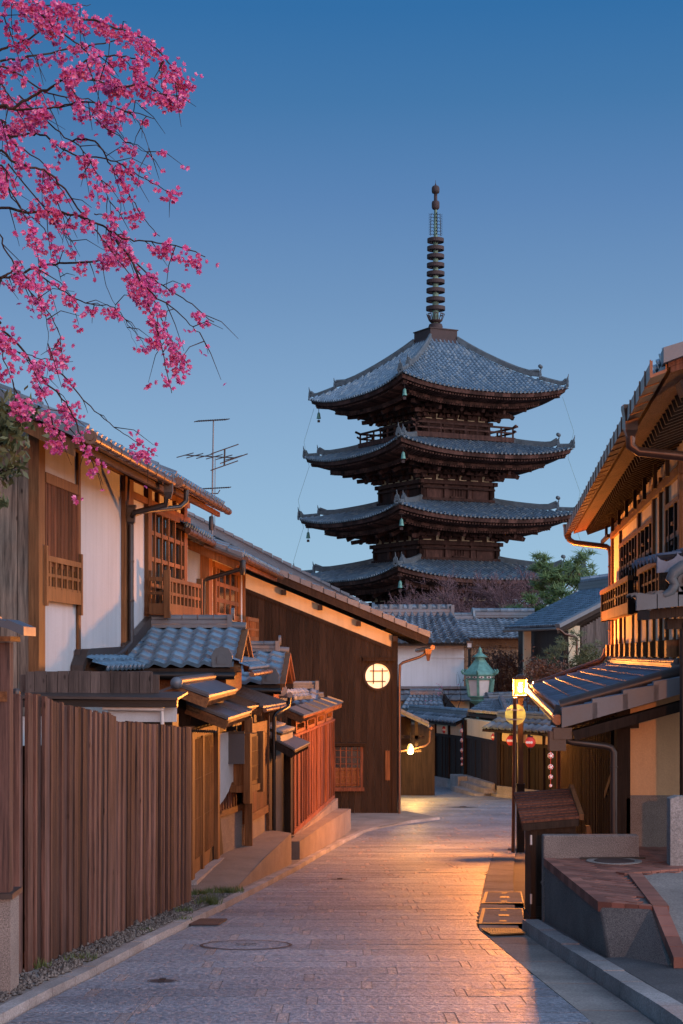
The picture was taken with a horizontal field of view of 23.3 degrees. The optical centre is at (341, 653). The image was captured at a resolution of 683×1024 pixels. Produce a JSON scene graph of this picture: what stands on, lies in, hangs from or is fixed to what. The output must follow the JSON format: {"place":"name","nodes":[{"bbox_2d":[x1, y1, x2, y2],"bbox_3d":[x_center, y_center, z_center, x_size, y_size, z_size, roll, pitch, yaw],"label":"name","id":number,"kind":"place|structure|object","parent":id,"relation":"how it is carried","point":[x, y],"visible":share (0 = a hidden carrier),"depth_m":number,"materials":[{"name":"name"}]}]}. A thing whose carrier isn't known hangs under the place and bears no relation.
{"place":"outdoors","nodes":[
{"label":"outdoors","id":0,"kind":"place"},
{"bbox_2d":[0,831,355,1005],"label":"verge","id":1,"kind":"structure","parent":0,"point":[123,944],"depth_m":14.63,"materials":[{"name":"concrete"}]},
{"bbox_2d":[0,379,51,508],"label":"evergreen bush","id":2,"kind":"object","parent":1,"relation":"on","point":[13,429],"visible":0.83,"depth_m":11.67,"materials":[{"name":"green plant"}]},
{"bbox_2d":[13,693,190,973],"bbox_3d":[-2.152,1.625,15.955,0.253,2.650,6.931,0,0,6],"label":"board fence","id":3,"kind":"object","parent":1,"relation":"on","point":[102,825],"visible":0.81,"depth_m":14.77,"materials":[{"name":"brown wood"}]},
{"bbox_2d":[13,688,19,693],"bbox_3d":[-2.545,0.435,12.950,0.060,0.330,0.060,0,0,0],"label":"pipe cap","id":4,"kind":"object","parent":3,"relation":"attached to","point":[16,691],"visible":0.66,"depth_m":12.93,"materials":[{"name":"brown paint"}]},
{"bbox_2d":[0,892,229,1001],"bbox_3d":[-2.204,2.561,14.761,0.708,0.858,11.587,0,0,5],"label":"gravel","id":5,"kind":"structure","parent":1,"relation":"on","point":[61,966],"depth_m":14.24,"materials":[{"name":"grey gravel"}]},
{"bbox_2d":[0,0,232,504],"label":"cherry tree","id":6,"kind":"object","parent":1,"relation":"on","point":[117,89],"visible":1,"depth_m":8.50,"materials":[{"name":"pink plant"}]},
{"bbox_2d":[33,883,243,969],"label":"grass","id":7,"kind":"structure","parent":1,"relation":"on","point":[212,901],"depth_m":18.86,"materials":[{"name":"green plant"}]},
{"bbox_2d":[191,830,290,891],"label":"concrete ramp","id":8,"kind":"structure","parent":1,"relation":"on","point":[267,853],"depth_m":23.93,"materials":[{"name":"grey concrete"}]},
{"bbox_2d":[291,808,350,859],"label":"concrete ramp","id":9,"kind":"structure","parent":1,"relation":"on","point":[331,827],"depth_m":32.14,"materials":[{"name":"grey concrete"}]},
{"bbox_2d":[5,786,592,1023],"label":"road","id":10,"kind":"structure","parent":0,"point":[388,931],"depth_m":14.17,"materials":[{"name":"stone"}]},
{"bbox_2d":[147,978,176,981],"bbox_3d":[-1.352,2.461,12.468,0.220,0.016,0.220,0,0,0],"label":"manhole cover","id":11,"kind":"object","parent":10,"relation":"on","point":[162,980],"visible":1,"depth_m":12.48,"materials":[{"name":"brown metal"}]},
{"bbox_2d":[189,918,226,925],"bbox_3d":[-1.380,2.784,17.175,0.299,0.060,0.642,0,0,5],"label":"drain grate","id":12,"kind":"object","parent":10,"relation":"on","point":[209,921],"visible":1,"depth_m":17.11,"materials":[{"name":"black metal"}]},
{"bbox_2d":[200,940,291,949],"bbox_3d":[-0.865,2.639,15.011,0.840,0.059,0.840,0,0,0],"label":"manhole cover","id":13,"kind":"object","parent":10,"relation":"on","point":[244,945],"visible":1,"depth_m":14.97,"materials":[{"name":"grey metal"}]},
{"bbox_2d":[401,709,434,794],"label":"side gate","id":14,"kind":"structure","parent":10,"relation":"on","point":[418,771],"depth_m":51.50,"materials":[{"name":"wood"}]},
{"bbox_2d":[407,732,413,753],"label":"egg lamp","id":15,"kind":"object","parent":14,"relation":"hanging from","point":[410,749],"visible":1,"depth_m":49.43,"materials":[{"name":"white glass"}]},
{"bbox_2d":[0,0,682,603],"label":"sky","id":16,"kind":"structure","parent":0,"point":[317,138],"materials":[{"name":"blue"}]},
{"bbox_2d":[350,811,433,830],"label":"pavement","id":17,"kind":"structure","parent":0,"point":[359,821],"depth_m":40.38,"materials":[{"name":"grey stone"}]},
{"bbox_2d":[502,576,610,685],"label":"tiled house","id":18,"kind":"structure","parent":0,"point":[542,629],"depth_m":61.94,"materials":[{"name":"tile"}]},
{"bbox_2d":[476,847,662,992],"bbox_3d":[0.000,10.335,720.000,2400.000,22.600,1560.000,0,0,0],"label":"ground","id":19,"kind":"structure","parent":0,"point":[519,873],"depth_m":24.86,"materials":[{"name":"grey stone"}]},
{"bbox_2d":[0,617,35,993],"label":"wooden gate","id":20,"kind":"structure","parent":19,"relation":"on","point":[9,937],"depth_m":11.44,"materials":[{"name":"wood"}]},
{"bbox_2d":[20,692,187,745],"bbox_3d":[-2.775,1.680,18.800,1.950,2.500,1.200,0,0,0],"label":"lean to shed","id":21,"kind":"object","parent":19,"relation":"on","point":[153,708],"visible":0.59,"depth_m":18.36,"materials":[{"name":"brown paint"}]},
{"bbox_2d":[20,671,159,699],"bbox_3d":[-2.900,0.398,19.035,1.600,0.404,0.130,0,0,0],"label":"weathered fence","id":22,"kind":"object","parent":21,"relation":"on","point":[94,682],"visible":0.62,"depth_m":18.97,"materials":[{"name":"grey wood"}]},
{"bbox_2d":[0,383,231,715],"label":"townhouse","id":23,"kind":"structure","parent":19,"relation":"on","point":[96,567],"depth_m":22.75,"materials":[{"name":"white paint"}]},
{"bbox_2d":[45,483,78,571],"bbox_3d":[-3.652,-1.620,21.550,0.062,1.040,1.746,0,0,5],"label":"window","id":24,"kind":"structure","parent":23,"relation":"in","point":[61,515],"depth_m":21.48,"materials":[{"name":"brown wood"}]},
{"bbox_2d":[152,511,184,602],"bbox_3d":[-3.088,-1.575,28.803,0.200,1.750,3.010,0,0,5],"label":"window","id":25,"kind":"structure","parent":23,"relation":"in","point":[167,543],"depth_m":28.63,"materials":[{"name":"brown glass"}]},
{"bbox_2d":[0,817,439,1023],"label":"kerb","id":26,"kind":"structure","parent":19,"relation":"on","point":[12,1009],"depth_m":14.64,"materials":[{"name":"stone"}]},
{"bbox_2d":[160,673,290,884],"bbox_3d":[-2.126,1.988,24.566,1.905,3.425,9.474,0,0,5],"label":"gatehouse","id":27,"kind":"object","parent":19,"relation":"on","point":[230,807],"visible":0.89,"depth_m":23.94,"materials":[{"name":"brown wood"}]},
{"bbox_2d":[71,608,272,713],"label":"tiled gable roof","id":28,"kind":"structure","parent":27,"relation":"on","point":[167,650],"depth_m":25.61,"materials":[{"name":"tile"}]},
{"bbox_2d":[195,734,213,873],"bbox_3d":[-1.904,2.015,22.609,0.060,1.830,1.964,0,0,4],"label":"door","id":29,"kind":"structure","parent":27,"relation":"in","point":[204,746],"depth_m":22.63,"materials":[{"name":"orange wood"}]},
{"bbox_2d":[223,724,244,763],"bbox_3d":[-1.695,1.280,24.365,0.540,0.680,0.030,0,0,0],"label":"hanging sign","id":30,"kind":"object","parent":27,"relation":"hanging from","point":[236,746],"visible":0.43,"depth_m":24.35,"materials":[{"name":"brown wood"}]},
{"bbox_2d":[176,521,284,640],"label":"townhouse","id":31,"kind":"structure","parent":19,"relation":"on","point":[219,567],"depth_m":33.52,"materials":[{"name":"white paint"}]},
{"bbox_2d":[176,418,247,534],"bbox_3d":[-2.886,-3.951,37.000,1.570,2.644,0.438,0,0,0],"label":"tv antenna","id":32,"kind":"object","parent":31,"relation":"on","point":[211,523],"visible":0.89,"depth_m":36.99,"materials":[{"name":"metal"}]},
{"bbox_2d":[217,568,240,621],"bbox_3d":[-2.521,-1.285,36.550,0.120,1.070,4.107,0,0,3],"label":"window","id":33,"kind":"structure","parent":31,"relation":"in","point":[227,586],"depth_m":36.57,"materials":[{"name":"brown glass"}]},
{"bbox_2d":[241,635,311,721],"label":"tiled gable roof","id":34,"kind":"structure","parent":31,"relation":"attached to","point":[278,658],"depth_m":32.33,"materials":[{"name":"tile"}]},
{"bbox_2d":[270,696,342,837],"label":"slatted wall","id":35,"kind":"structure","parent":19,"relation":"on","point":[305,770],"depth_m":31.76,"materials":[{"name":"brown wood"}]},
{"bbox_2d":[276,750,283,831],"bbox_3d":[-1.250,2.550,29.000,0.500,2.100,2.000,0,0,0],"label":"doorway","id":36,"kind":"structure","parent":35,"relation":"in","point":[279,756],"depth_m":29.16,"materials":[{"name":"brown wood"}]},
{"bbox_2d":[291,719,304,733],"bbox_3d":[-0.821,1.305,31.218,0.110,0.330,1.527,0,0,5],"label":"transom window","id":37,"kind":"structure","parent":35,"relation":"in","point":[299,727],"depth_m":30.86,"materials":[{"name":"orange wood"}]},
{"bbox_2d":[288,681,323,725],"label":"tiled gable roof","id":38,"kind":"structure","parent":35,"relation":"on","point":[312,687],"depth_m":37.85,"materials":[{"name":"tile"}]},
{"bbox_2d":[305,717,315,728],"bbox_3d":[-0.654,1.305,33.004,0.110,0.330,1.527,0,0,5],"label":"transom window","id":39,"kind":"structure","parent":35,"relation":"in","point":[310,723],"depth_m":33.28,"materials":[{"name":"orange wood"}]},
{"bbox_2d":[316,714,324,724],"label":"transom window","id":40,"kind":"structure","parent":35,"relation":"in","point":[320,719],"depth_m":35.12,"materials":[{"name":"orange wood"}]},
{"bbox_2d":[325,711,332,721],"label":"transom window","id":41,"kind":"structure","parent":35,"relation":"in","point":[328,716],"depth_m":36.86,"materials":[{"name":"orange wood"}]},
{"bbox_2d":[187,511,434,813],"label":"boarded house","id":42,"kind":"structure","parent":19,"relation":"on","point":[342,646],"depth_m":42.27,"materials":[{"name":"brown wood"}]},
{"bbox_2d":[335,746,363,790],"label":"window","id":43,"kind":"structure","parent":42,"relation":"in","point":[348,760],"depth_m":42.25,"materials":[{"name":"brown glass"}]},
{"bbox_2d":[363,661,391,690],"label":"round window","id":44,"kind":"structure","parent":42,"relation":"in","point":[377,676],"depth_m":42.25,"materials":[{"name":"white paper"}]},
{"bbox_2d":[385,751,389,779],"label":"name board","id":45,"kind":"object","parent":42,"relation":"attached to","point":[387,765],"visible":1,"depth_m":42.24,"materials":[{"name":"orange wood"}]},
{"bbox_2d":[372,603,469,692],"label":"white storehouse","id":46,"kind":"structure","parent":19,"relation":"on","point":[444,664],"depth_m":70.00,"materials":[{"name":"paint"}]},
{"bbox_2d":[401,689,454,709],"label":"tiled roof","id":47,"kind":"structure","parent":19,"relation":"on","point":[418,696],"depth_m":65.00,"materials":[{"name":"tile"}]},
{"bbox_2d":[401,686,470,710],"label":"garden wall","id":48,"kind":"structure","parent":19,"relation":"on","point":[454,699],"depth_m":66.00,"materials":[{"name":"grey tile"}]},
{"bbox_2d":[293,180,585,618],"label":"pagoda","id":49,"kind":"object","parent":19,"relation":"on","point":[436,489],"visible":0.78,"depth_m":127.42,"materials":[{"name":"wood"}]},
{"bbox_2d":[317,409,320,421],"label":"wind bell","id":50,"kind":"object","parent":49,"relation":"hanging from","point":[318,415],"visible":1,"depth_m":133.74,"materials":[{"name":"teal metal"}]},
{"bbox_2d":[398,581,402,591],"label":"wind bell","id":51,"kind":"object","parent":49,"relation":"hanging from","point":[400,585],"visible":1,"depth_m":120.38,"materials":[{"name":"teal metal"}]},
{"bbox_2d":[399,514,403,529],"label":"wind bell","id":52,"kind":"object","parent":49,"relation":"hanging from","point":[401,524],"visible":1,"depth_m":120.77,"materials":[{"name":"teal metal"}]},
{"bbox_2d":[401,448,405,462],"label":"wind bell","id":53,"kind":"object","parent":49,"relation":"hanging from","point":[403,455],"visible":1,"depth_m":121.28,"materials":[{"name":"teal metal"}]},
{"bbox_2d":[402,384,406,398],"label":"wind bell","id":54,"kind":"object","parent":49,"relation":"hanging from","point":[404,394],"visible":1,"depth_m":121.65,"materials":[{"name":"teal metal"}]},
{"bbox_2d":[423,675,473,716],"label":"plum tree","id":55,"kind":"object","parent":19,"relation":"on","point":[443,697],"visible":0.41,"depth_m":62.11,"materials":[{"name":"brown plant"}]},
{"bbox_2d":[466,641,472,717],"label":"garden lamp","id":56,"kind":"object","parent":19,"relation":"on","point":[469,647],"visible":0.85,"depth_m":66.94,"materials":[{"name":"black metal"}]},
{"bbox_2d":[401,692,556,795],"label":"lantern shop","id":57,"kind":"structure","parent":19,"relation":"on","point":[485,769],"depth_m":53.08,"materials":[{"name":"beige paint"}]},
{"bbox_2d":[460,728,462,765],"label":"ball string","id":58,"kind":"object","parent":57,"relation":"hanging from","point":[461,739],"visible":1,"depth_m":55.25,"materials":[{"name":"white paper"}]},
{"bbox_2d":[462,720,498,789],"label":"door","id":59,"kind":"structure","parent":57,"relation":"in","point":[480,756],"depth_m":53.12,"materials":[{"name":"brown wood"}]},
{"bbox_2d":[506,734,516,748],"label":"red lantern","id":60,"kind":"object","parent":57,"relation":"hanging from","point":[509,740],"visible":0.81,"depth_m":49.50,"materials":[{"name":"paper"}]},
{"bbox_2d":[525,731,535,751],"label":"red lantern","id":61,"kind":"object","parent":57,"relation":"hanging from","point":[530,742],"visible":1,"depth_m":48.10,"materials":[{"name":"paper"}]},
{"bbox_2d":[547,743,553,786],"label":"ball string","id":62,"kind":"object","parent":57,"relation":"hanging from","point":[550,766],"visible":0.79,"depth_m":47.95,"materials":[{"name":"white paper"}]},
{"bbox_2d":[461,647,498,718],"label":"bronze lantern","id":63,"kind":"object","parent":19,"relation":"on","point":[479,673],"visible":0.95,"depth_m":59.67,"materials":[{"name":"teal metal"}]},
{"bbox_2d":[384,564,577,618],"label":"bare tree","id":64,"kind":"object","parent":19,"relation":"on","point":[501,596],"visible":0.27,"depth_m":87.93,"materials":[{"name":"brown plant"}]},
{"bbox_2d":[463,645,507,717],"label":"shrub","id":65,"kind":"object","parent":19,"relation":"on","point":[487,659],"visible":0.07,"depth_m":67.97,"materials":[{"name":"brown plant"}]},
{"bbox_2d":[454,608,534,717],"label":"house","id":66,"kind":"structure","parent":19,"relation":"on","point":[484,633],"depth_m":74.96,"materials":[{"name":"grey tile"}]},
{"bbox_2d":[491,793,511,797],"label":"kerb","id":67,"kind":"structure","parent":19,"relation":"on","point":[501,795],"depth_m":50.33,"materials":[{"name":"stone"}]},
{"bbox_2d":[486,643,517,699],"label":"shrub","id":68,"kind":"object","parent":19,"relation":"on","point":[499,683],"visible":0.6,"depth_m":66.78,"materials":[{"name":"brown plant"}]},
{"bbox_2d":[513,674,527,852],"bbox_3d":[3.480,2.135,32.200,0.270,3.480,0.270,0,0,0],"label":"street lamp","id":69,"kind":"object","parent":19,"relation":"on","point":[519,685],"visible":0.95,"depth_m":32.12,"materials":[{"name":"black metal"}]},
{"bbox_2d":[512,646,570,711],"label":"shrub","id":70,"kind":"object","parent":19,"relation":"on","point":[539,670],"visible":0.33,"depth_m":53.86,"materials":[{"name":"brown plant"}]},
{"bbox_2d":[499,547,598,611],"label":"pine tree","id":71,"kind":"object","parent":19,"relation":"on","point":[555,578],"visible":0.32,"depth_m":78.56,"materials":[{"name":"green plant"}]},
{"bbox_2d":[514,785,583,919],"bbox_3d":[2.147,2.096,17.210,0.635,1.413,0.780,0,0,0],"label":"sign board","id":72,"kind":"object","parent":19,"relation":"on","point":[553,811],"visible":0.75,"depth_m":16.95,"materials":[{"name":"black wood"}]},
{"bbox_2d":[479,851,654,1023],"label":"gutter strip","id":73,"kind":"object","parent":19,"relation":"on","point":[592,1001],"visible":0.81,"depth_m":13.18,"materials":[{"name":"concrete"}]},
{"bbox_2d":[478,908,522,923],"bbox_3d":[1.742,2.848,18.004,0.483,0.135,1.927,0,0,5],"label":"access cover","id":74,"kind":"object","parent":73,"relation":"on","point":[501,915],"visible":0.85,"depth_m":17.92,"materials":[{"name":"metal"}]},
{"bbox_2d":[482,892,523,902],"bbox_3d":[2.000,3.029,20.591,0.505,0.132,1.875,0,0,5],"label":"access cover","id":75,"kind":"object","parent":73,"relation":"on","point":[502,897],"visible":1,"depth_m":20.53,"materials":[{"name":"metal"}]},
{"bbox_2d":[481,928,524,935],"bbox_3d":[1.582,2.711,16.142,0.396,0.058,0.590,0,0,0],"label":"drain grate","id":76,"kind":"object","parent":73,"relation":"on","point":[500,931],"visible":1,"depth_m":16.08,"materials":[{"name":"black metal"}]},
{"bbox_2d":[505,697,525,852],"bbox_3d":[3.331,2.340,31.636,0.400,3.017,0.152,0,0,0],"label":"sign pole","id":77,"kind":"object","parent":73,"relation":"on","point":[515,713],"visible":0.88,"depth_m":31.57,"materials":[{"name":"orange metal"}]},
{"bbox_2d":[531,628,603,702],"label":"shrub","id":78,"kind":"object","parent":19,"relation":"on","point":[561,647],"visible":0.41,"depth_m":56.89,"materials":[{"name":"green plant"}]},
{"bbox_2d":[542,834,638,920],"bbox_3d":[2.475,2.324,16.477,0.950,1.048,0.145,0,0,0],"label":"terrace upstand","id":79,"kind":"object","parent":19,"relation":"on","point":[562,846],"visible":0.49,"depth_m":16.41,"materials":[{"name":"stone"}]},
{"bbox_2d":[573,639,608,665],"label":"shrub","id":80,"kind":"object","parent":19,"relation":"on","point":[593,655],"visible":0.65,"depth_m":56.78,"materials":[{"name":"green plant"}]},
{"bbox_2d":[522,919,682,1023],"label":"kerb","id":81,"kind":"structure","parent":19,"relation":"on","point":[654,1005],"depth_m":12.22,"materials":[{"name":"stone"}]},
{"bbox_2d":[524,342,682,846],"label":"teahouse","id":82,"kind":"structure","parent":19,"relation":"on","point":[614,738],"depth_m":19.72,"materials":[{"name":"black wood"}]},
{"bbox_2d":[620,536,636,603],"bbox_3d":[4.708,-1.270,27.144,0.043,1.140,3.263,0,0,5],"label":"window","id":83,"kind":"structure","parent":82,"relation":"in","point":[628,551],"depth_m":26.84,"materials":[{"name":"black glass"}]},
{"bbox_2d":[639,524,650,588],"bbox_3d":[4.445,-1.270,24.093,0.065,1.140,1.958,0,0,5],"label":"window","id":84,"kind":"structure","parent":82,"relation":"in","point":[645,535],"depth_m":24.06,"materials":[{"name":"black glass"}]},
{"bbox_2d":[666,503,676,586],"bbox_3d":[4.127,-1.270,20.568,0.065,1.140,1.305,0,0,5],"label":"window","id":85,"kind":"structure","parent":82,"relation":"in","point":[671,539],"depth_m":20.65,"materials":[{"name":"black glass"}]},
{"bbox_2d":[580,574,607,579],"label":"distant roof","id":86,"kind":"structure","parent":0,"point":[593,576],"depth_m":73.90,"materials":[{"name":"tile"}]},
{"bbox_2d":[540,920,682,1003],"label":"sidewalk","id":87,"kind":"structure","parent":0,"point":[667,980],"depth_m":12.11,"materials":[{"name":"concrete"}]},
{"bbox_2d":[545,868,671,974],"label":"retaining wall","id":88,"kind":"structure","parent":87,"relation":"on","point":[619,932],"depth_m":13.40,"materials":[{"name":"stone"}]},
{"bbox_2d":[544,846,682,967],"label":"brick terrace","id":89,"kind":"structure","parent":0,"point":[597,887],"depth_m":14.55,"materials":[{"name":"brown brick"}]},
{"bbox_2d":[585,825,591,833],"bbox_3d":[2.620,1.975,17.350,0.120,0.350,0.100,0,0,0],"label":"plank offcut","id":90,"kind":"object","parent":89,"relation":"on","point":[588,829],"visible":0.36,"depth_m":17.30,"materials":[{"name":"orange wood"}]},
{"bbox_2d":[580,857,644,858],"bbox_3d":[2.680,2.017,16.345,0.644,0.014,0.060,0,0,-3],"label":"flat strip","id":91,"kind":"object","parent":89,"relation":"on","point":[611,857],"visible":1,"depth_m":16.33,"materials":[{"name":"black metal"}]},
{"bbox_2d":[586,858,641,864],"bbox_3d":[2.660,2.020,16.150,0.540,0.008,0.540,0,0,0],"label":"manhole cover","id":92,"kind":"object","parent":89,"relation":"on","point":[618,861],"visible":1,"depth_m":16.08,"materials":[{"name":"grey metal"}]},
{"bbox_2d":[667,795,682,865],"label":"stone slab","id":93,"kind":"structure","parent":89,"relation":"on","point":[674,830],"depth_m":15.85,"materials":[{"name":"grey stone"}]},
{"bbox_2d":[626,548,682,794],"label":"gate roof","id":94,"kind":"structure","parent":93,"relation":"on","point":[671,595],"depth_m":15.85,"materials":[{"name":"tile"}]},
{"bbox_2d":[644,871,682,942],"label":"driveway","id":95,"kind":"structure","parent":0,"point":[668,887],"depth_m":14.54,"materials":[{"name":"concrete"}]}
]}

